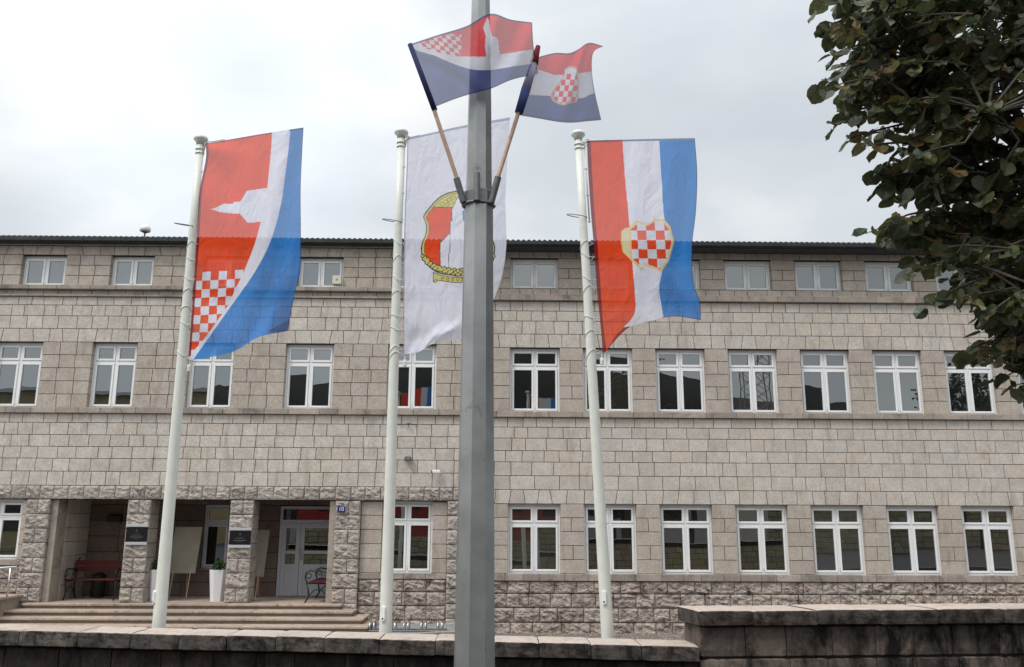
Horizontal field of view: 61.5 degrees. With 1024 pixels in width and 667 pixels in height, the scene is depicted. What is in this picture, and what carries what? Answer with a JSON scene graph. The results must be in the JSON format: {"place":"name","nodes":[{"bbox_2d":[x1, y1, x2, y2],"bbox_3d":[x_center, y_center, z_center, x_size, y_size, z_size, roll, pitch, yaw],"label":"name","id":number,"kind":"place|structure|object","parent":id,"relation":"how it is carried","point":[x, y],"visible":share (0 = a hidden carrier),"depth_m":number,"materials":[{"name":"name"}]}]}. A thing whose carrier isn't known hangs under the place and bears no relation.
{"place":"outdoors","nodes":[
{"label":"outdoors","id":0,"kind":"place"},
{"bbox_2d":[82,591,454,633],"bbox_3d":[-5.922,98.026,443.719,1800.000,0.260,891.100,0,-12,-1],"label":"yard ground","id":1,"kind":"structure","parent":0,"point":[450,627],"depth_m":18.28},
{"bbox_2d":[0,594,22,615],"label":"side wall","id":2,"kind":"structure","parent":1,"relation":"on","point":[11,601],"depth_m":18.29,"materials":[{"name":"stone"}]},
{"bbox_2d":[0,566,17,598],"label":"handrail","id":3,"kind":"object","parent":2,"relation":"on","point":[9,576],"visible":1,"depth_m":17.81,"materials":[{"name":"silver metal"}]},
{"bbox_2d":[152,134,224,627],"bbox_3d":[-3.577,1.029,9.245,0.491,6.792,0.232,0,-12,-1],"label":"flagpole","id":4,"kind":"object","parent":1,"relation":"on","point":[160,597],"visible":0.98,"depth_m":9.24,"materials":[{"name":"white metal"}]},
{"bbox_2d":[189,127,303,359],"bbox_3d":[-2.959,-1.047,9.683,1.167,2.750,0.273,3,-12,-12],"label":"banner flag","id":5,"kind":"object","parent":4,"relation":"attached to","point":[247,263],"visible":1,"depth_m":9.67,"materials":[{"name":"fabric"}]},
{"bbox_2d":[0,602,376,631],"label":"entrance steps","id":6,"kind":"structure","parent":1,"relation":"on","point":[333,617],"depth_m":18.08,"materials":[{"name":"stone"}]},
{"bbox_2d":[0,624,698,666],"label":"garden wall","id":7,"kind":"structure","parent":1,"relation":"on","point":[24,645],"depth_m":8.17,"materials":[{"name":"stone"}]},
{"bbox_2d":[379,128,418,633],"bbox_3d":[-1.302,0.999,9.308,0.383,6.897,0.231,5,-13,-21],"label":"flagpole","id":8,"kind":"object","parent":1,"relation":"on","point":[386,591],"visible":0.99,"depth_m":9.28,"materials":[{"name":"white metal"}]},
{"bbox_2d":[403,117,509,353],"bbox_3d":[-0.626,-1.131,9.751,1.186,2.799,0.193,1,-12,-3],"label":"banner flag","id":9,"kind":"object","parent":8,"relation":"attached to","point":[433,259],"visible":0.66,"depth_m":9.72,"materials":[{"name":"fabric"}]},
{"bbox_2d":[366,620,446,631],"bbox_3d":[-2.142,5.958,17.563,1.615,0.202,0.370,0,-12,-1],"label":"bicycle rack","id":10,"kind":"object","parent":1,"relation":"on","point":[403,629],"visible":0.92,"depth_m":17.46,"materials":[{"name":"silver metal"}]},
{"bbox_2d":[413,631,454,634],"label":"kerb","id":11,"kind":"structure","parent":1,"relation":"on","point":[443,632],"depth_m":17.04,"materials":[{"name":"stone"}]},
{"bbox_2d":[0,235,1023,633],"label":"town hall","id":12,"kind":"structure","parent":1,"relation":"on","point":[804,423],"depth_m":19.89,"materials":[{"name":"stone"}]},
{"bbox_2d":[0,499,23,558],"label":"window","id":13,"kind":"structure","parent":12,"relation":"in","point":[9,525],"depth_m":19.26,"materials":[{"name":"white plastic"}]},
{"bbox_2d":[0,343,43,406],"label":"window","id":14,"kind":"structure","parent":12,"relation":"in","point":[19,378],"depth_m":19.94,"materials":[{"name":"grey glass"}]},
{"bbox_2d":[22,256,66,284],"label":"window","id":15,"kind":"structure","parent":12,"relation":"in","point":[46,270],"depth_m":20.47,"materials":[{"name":"glass"}]},
{"bbox_2d":[62,557,122,600],"bbox_3d":[-9.471,5.581,19.605,1.240,0.925,0.656,0,-12,-1],"label":"park bench","id":16,"kind":"object","parent":12,"relation":"on","point":[77,568],"visible":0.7,"depth_m":19.85,"materials":[{"name":"red paint"}]},
{"bbox_2d":[90,572,106,597],"bbox_3d":[-9.649,5.862,20.072,0.330,0.550,0.330,0,-12,-1],"label":"litter bin","id":17,"kind":"object","parent":12,"relation":"on","point":[97,589],"visible":0.92,"depth_m":19.95,"materials":[{"name":"black metal"}]},
{"bbox_2d":[89,343,137,406],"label":"window","id":18,"kind":"structure","parent":12,"relation":"in","point":[114,367],"depth_m":19.96,"materials":[{"name":"grey glass"}]},
{"bbox_2d":[106,515,122,522],"bbox_3d":[-9.551,4.466,20.691,0.340,0.180,0.120,0,-12,-1],"label":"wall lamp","id":19,"kind":"object","parent":12,"relation":"attached to","point":[110,518],"visible":1,"depth_m":20.64,"materials":[{"name":"black metal"}]},
{"bbox_2d":[111,257,154,285],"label":"window","id":20,"kind":"structure","parent":12,"relation":"in","point":[126,270],"depth_m":20.50,"materials":[{"name":"glass"}]},
{"bbox_2d":[124,524,148,544],"bbox_3d":[-8.284,4.435,19.002,0.490,0.447,0.039,0,-12,-1],"label":"wall plaque","id":21,"kind":"object","parent":12,"relation":"attached to","point":[136,534],"depth_m":18.99,"materials":[{"name":"black"}]},
{"bbox_2d":[140,224,150,235],"bbox_3d":[-8.988,-2.431,21.069,0.256,0.483,0.256,0,-12,-1],"label":"roof antenna","id":22,"kind":"object","parent":12,"relation":"on","point":[144,228],"visible":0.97,"depth_m":21.02,"materials":[{"name":"white metal"}]},
{"bbox_2d":[149,557,157,601],"bbox_3d":[-7.953,5.490,19.274,0.399,0.956,0.346,4,-13,-15],"label":"planter","id":23,"kind":"object","parent":12,"relation":"on","point":[153,575],"visible":0.42,"depth_m":19.12,"materials":[{"name":"white plastic"}]},
{"bbox_2d":[168,527,202,598],"bbox_3d":[-7.611,5.330,20.053,0.542,1.606,0.581,-8,-15,35],"label":"notice board","id":24,"kind":"object","parent":12,"relation":"on","point":[185,548],"visible":0.91,"depth_m":20.08,"materials":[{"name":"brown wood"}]},
{"bbox_2d":[187,351,234,407],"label":"window","id":25,"kind":"structure","parent":12,"relation":"in","point":[210,378],"depth_m":19.96,"materials":[{"name":"white glass"}]},
{"bbox_2d":[199,505,230,569],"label":"window","id":26,"kind":"structure","parent":12,"relation":"in","point":[217,517],"depth_m":20.76,"materials":[{"name":"glass"}]},
{"bbox_2d":[210,558,225,601],"bbox_3d":[-6.580,5.501,19.288,0.388,0.953,0.390,0,-12,-1],"label":"planter","id":27,"kind":"object","parent":12,"relation":"on","point":[217,579],"visible":0.98,"depth_m":19.16,"materials":[{"name":"white plastic"}]},
{"bbox_2d":[228,528,251,547],"bbox_3d":[-6.006,4.511,19.015,0.490,0.434,0.039,0,-12,-1],"label":"wall plaque","id":28,"kind":"object","parent":12,"relation":"attached to","point":[239,539],"depth_m":19.00,"materials":[{"name":"black"}]},
{"bbox_2d":[255,530,269,598],"bbox_3d":[-5.913,5.383,20.120,0.409,1.545,0.555,-5,-13,24],"label":"notice board","id":29,"kind":"object","parent":12,"relation":"on","point":[262,542],"visible":0.61,"depth_m":20.10,"materials":[{"name":"brown wood"}]},
{"bbox_2d":[276,506,329,595],"bbox_3d":[-4.924,5.225,20.696,1.378,2.100,0.151,0,-12,-1],"label":"entrance door","id":30,"kind":"structure","parent":12,"relation":"in","point":[304,530],"depth_m":20.71,"materials":[{"name":"grey paint"}]},
{"bbox_2d":[284,345,334,408],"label":"window","id":31,"kind":"structure","parent":12,"relation":"in","point":[309,368],"depth_m":20.02,"materials":[{"name":"white plastic"}]},
{"bbox_2d":[304,567,326,602],"bbox_3d":[-4.279,5.605,19.605,0.656,0.925,1.250,0,-12,-1],"label":"park bench","id":32,"kind":"object","parent":12,"relation":"on","point":[321,580],"visible":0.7,"depth_m":19.07,"materials":[{"name":"red paint"}]},
{"bbox_2d":[298,258,343,286],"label":"window","id":33,"kind":"structure","parent":12,"relation":"in","point":[313,272],"depth_m":20.55,"materials":[{"name":"glass"}]},
{"bbox_2d":[332,276,341,285],"bbox_3d":[-4.121,-1.234,20.295,0.210,0.245,0.136,0,-12,-1],"label":"junction box","id":34,"kind":"object","parent":12,"relation":"attached to","point":[336,280],"visible":1,"depth_m":20.24,"materials":[{"name":"beige plastic"}]},
{"bbox_2d":[337,506,344,511],"bbox_3d":[-3.799,3.912,19.166,0.170,0.130,0.024,0,-12,-1],"label":"house number sign","id":35,"kind":"object","parent":12,"relation":"attached to","point":[341,508],"visible":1,"depth_m":19.16,"materials":[{"name":"blue metal"}]},
{"bbox_2d":[392,259,403,286],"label":"window","id":36,"kind":"structure","parent":12,"relation":"in","point":[402,262],"depth_m":20.59,"materials":[{"name":"white plastic"}]},
{"bbox_2d":[381,501,432,572],"bbox_3d":[-2.351,4.574,19.373,1.130,1.570,0.102,0,-12,-1],"label":"window","id":37,"kind":"structure","parent":12,"relation":"in","point":[413,520],"depth_m":19.36,"materials":[{"name":"white plastic"}]},
{"bbox_2d":[404,456,411,460],"bbox_3d":[-2.347,2.825,19.439,0.176,0.103,0.154,0,-12,-1],"label":"floodlight","id":38,"kind":"object","parent":12,"relation":"attached to","point":[407,458],"visible":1,"depth_m":19.37,"materials":[{"name":"grey metal"}]},
{"bbox_2d":[387,345,436,408],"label":"window","id":39,"kind":"structure","parent":12,"relation":"in","point":[416,381],"depth_m":20.03,"materials":[{"name":"white plastic"}]},
{"bbox_2d":[507,504,560,573],"bbox_3d":[0.501,4.670,19.570,1.200,1.570,0.192,0,-12,-1],"label":"window","id":40,"kind":"structure","parent":12,"relation":"in","point":[533,529],"depth_m":19.60,"materials":[{"name":"white plastic"}]},
{"bbox_2d":[510,259,557,289],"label":"window","id":41,"kind":"structure","parent":12,"relation":"in","point":[526,274],"depth_m":20.92,"materials":[{"name":"glass"}]},
{"bbox_2d":[510,349,559,411],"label":"window","id":42,"kind":"structure","parent":12,"relation":"in","point":[534,373],"depth_m":20.37,"materials":[{"name":"white glass"}]},
{"bbox_2d":[581,260,596,289],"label":"window","id":43,"kind":"structure","parent":12,"relation":"in","point":[592,263],"depth_m":20.95,"materials":[{"name":"white plastic"}]},
{"bbox_2d":[583,349,632,411],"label":"window","id":44,"kind":"structure","parent":12,"relation":"in","point":[614,378],"depth_m":20.39,"materials":[{"name":"white glass"}]},
{"bbox_2d":[584,504,636,573],"bbox_3d":[2.234,4.680,19.637,1.202,1.545,0.102,0,-12,-1],"label":"window","id":45,"kind":"structure","parent":12,"relation":"in","point":[622,547],"depth_m":19.62,"materials":[{"name":"white plastic"}]},
{"bbox_2d":[655,350,705,412],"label":"window","id":46,"kind":"structure","parent":12,"relation":"in","point":[680,378],"depth_m":20.41,"materials":[{"name":"white glass"}]},
{"bbox_2d":[659,505,713,573],"bbox_3d":[3.967,4.692,19.657,1.204,1.545,0.102,0,-12,-1],"label":"window","id":47,"kind":"structure","parent":12,"relation":"in","point":[685,548],"depth_m":19.64,"materials":[{"name":"white plastic"}]},
{"bbox_2d":[692,261,699,289],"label":"window","id":48,"kind":"structure","parent":12,"relation":"in","point":[695,264],"depth_m":20.96,"materials":[{"name":"white plastic"}]},
{"bbox_2d":[723,261,770,291],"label":"window","id":49,"kind":"structure","parent":12,"relation":"in","point":[738,275],"depth_m":20.98,"materials":[{"name":"grey glass"}]},
{"bbox_2d":[727,350,778,412],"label":"window","id":50,"kind":"structure","parent":12,"relation":"in","point":[752,374],"depth_m":20.43,"materials":[{"name":"white glass"}]},
{"bbox_2d":[735,505,789,574],"bbox_3d":[5.700,4.707,19.631,1.206,1.570,0.192,0,-12,-1],"label":"window","id":51,"kind":"structure","parent":12,"relation":"in","point":[761,530],"depth_m":19.66,"materials":[{"name":"white plastic"}]},
{"bbox_2d":[794,262,840,291],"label":"window","id":52,"kind":"structure","parent":12,"relation":"in","point":[809,276],"depth_m":21.00,"materials":[{"name":"grey glass"}]},
{"bbox_2d":[800,351,851,413],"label":"window","id":53,"kind":"structure","parent":12,"relation":"in","point":[824,374],"depth_m":20.45,"materials":[{"name":"white glass"}]},
{"bbox_2d":[810,505,865,574],"bbox_3d":[7.432,4.717,19.698,1.208,1.545,0.102,0,-12,-1],"label":"window","id":54,"kind":"structure","parent":12,"relation":"in","point":[837,550],"depth_m":19.68,"materials":[{"name":"white plastic"}]},
{"bbox_2d":[864,262,911,291],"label":"window","id":55,"kind":"structure","parent":12,"relation":"in","point":[879,276],"depth_m":21.01,"materials":[{"name":"grey glass"}]},
{"bbox_2d":[872,351,923,413],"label":"window","id":56,"kind":"structure","parent":12,"relation":"in","point":[897,377],"depth_m":20.47,"materials":[{"name":"white glass"}]},
{"bbox_2d":[886,506,941,574],"bbox_3d":[9.165,4.729,19.718,1.210,1.545,0.102,0,-12,-1],"label":"window","id":57,"kind":"structure","parent":12,"relation":"in","point":[914,549],"depth_m":19.70,"materials":[{"name":"white plastic"}]},
{"bbox_2d":[936,263,964,291],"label":"window","id":58,"kind":"structure","parent":12,"relation":"in","point":[945,285],"depth_m":21.02,"materials":[{"name":"grey glass"}]},
{"bbox_2d":[944,352,996,413],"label":"window","id":59,"kind":"structure","parent":12,"relation":"in","point":[964,397],"depth_m":20.46,"materials":[{"name":"white glass"}]},
{"bbox_2d":[961,506,1017,574],"bbox_3d":[10.898,4.741,19.739,1.212,1.545,0.102,0,-12,-1],"label":"window","id":60,"kind":"structure","parent":12,"relation":"in","point":[988,530],"depth_m":19.73,"materials":[{"name":"white plastic"}]},
{"bbox_2d":[1018,374,1023,413],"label":"window","id":61,"kind":"structure","parent":12,"relation":"in","point":[1021,380],"depth_m":20.51,"materials":[{"name":"white plastic"}]},
{"bbox_2d":[495,632,684,639],"bbox_3d":[7.839,5.490,13.796,19.920,0.090,10.880,0,-12,-1],"label":"gravel bed","id":62,"kind":"object","parent":1,"relation":"on","point":[529,634],"depth_m":18.59,"materials":[{"name":"grey gravel"}]},
{"bbox_2d":[567,129,613,637],"bbox_3d":[0.868,1.011,9.308,0.511,6.900,0.232,0,-12,-1],"label":"flagpole","id":63,"kind":"object","parent":62,"relation":"on","point":[604,580],"visible":1,"depth_m":9.31,"materials":[{"name":"white metal"}]},
{"bbox_2d":[587,138,700,353],"bbox_3d":[1.497,-1.012,9.771,1.270,2.558,0.176,0,-12,-1],"label":"banner flag","id":64,"kind":"object","parent":63,"relation":"attached to","point":[643,196],"visible":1,"depth_m":9.76,"materials":[{"name":"fabric"}]},
{"bbox_2d":[0,0,1023,242],"label":"sky","id":65,"kind":"structure","parent":0,"point":[103,103],"materials":[{"name":"white"}]},
{"bbox_3d":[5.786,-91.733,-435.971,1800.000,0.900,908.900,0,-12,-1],"label":"street pavement","id":66,"kind":"structure","parent":0,"visible":0},
{"bbox_2d":[453,0,500,666],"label":"lamp post","id":67,"kind":"object","parent":66,"relation":"on","point":[474,643],"visible":0.99,"depth_m":3.96,"materials":[{"name":"metal"}]},
{"bbox_2d":[408,14,534,177],"bbox_3d":[-0.181,-1.135,4.218,0.669,0.965,0.167,2,-12,-10],"label":"hand flag","id":68,"kind":"object","parent":67,"relation":"attached to","point":[487,52],"visible":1,"depth_m":4.28,"materials":[{"name":"multicoloured fabric"}]},
{"bbox_2d":[496,43,602,175],"bbox_3d":[0.197,-1.091,4.316,0.610,0.924,0.118,3,-13,-14],"label":"hand flag","id":69,"kind":"object","parent":67,"relation":"attached to","point":[557,87],"visible":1,"depth_m":4.37,"materials":[{"name":"multicoloured fabric"}]},
{"bbox_2d":[678,603,1023,666],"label":"garden wall","id":70,"kind":"structure","parent":66,"relation":"on","point":[912,635],"depth_m":8.26,"materials":[{"name":"stone"}]},
{"bbox_2d":[807,0,1023,403],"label":"linden tree","id":71,"kind":"object","parent":66,"relation":"on","point":[963,111],"visible":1,"depth_m":4.95,"materials":[{"name":"green plant"}]}
]}

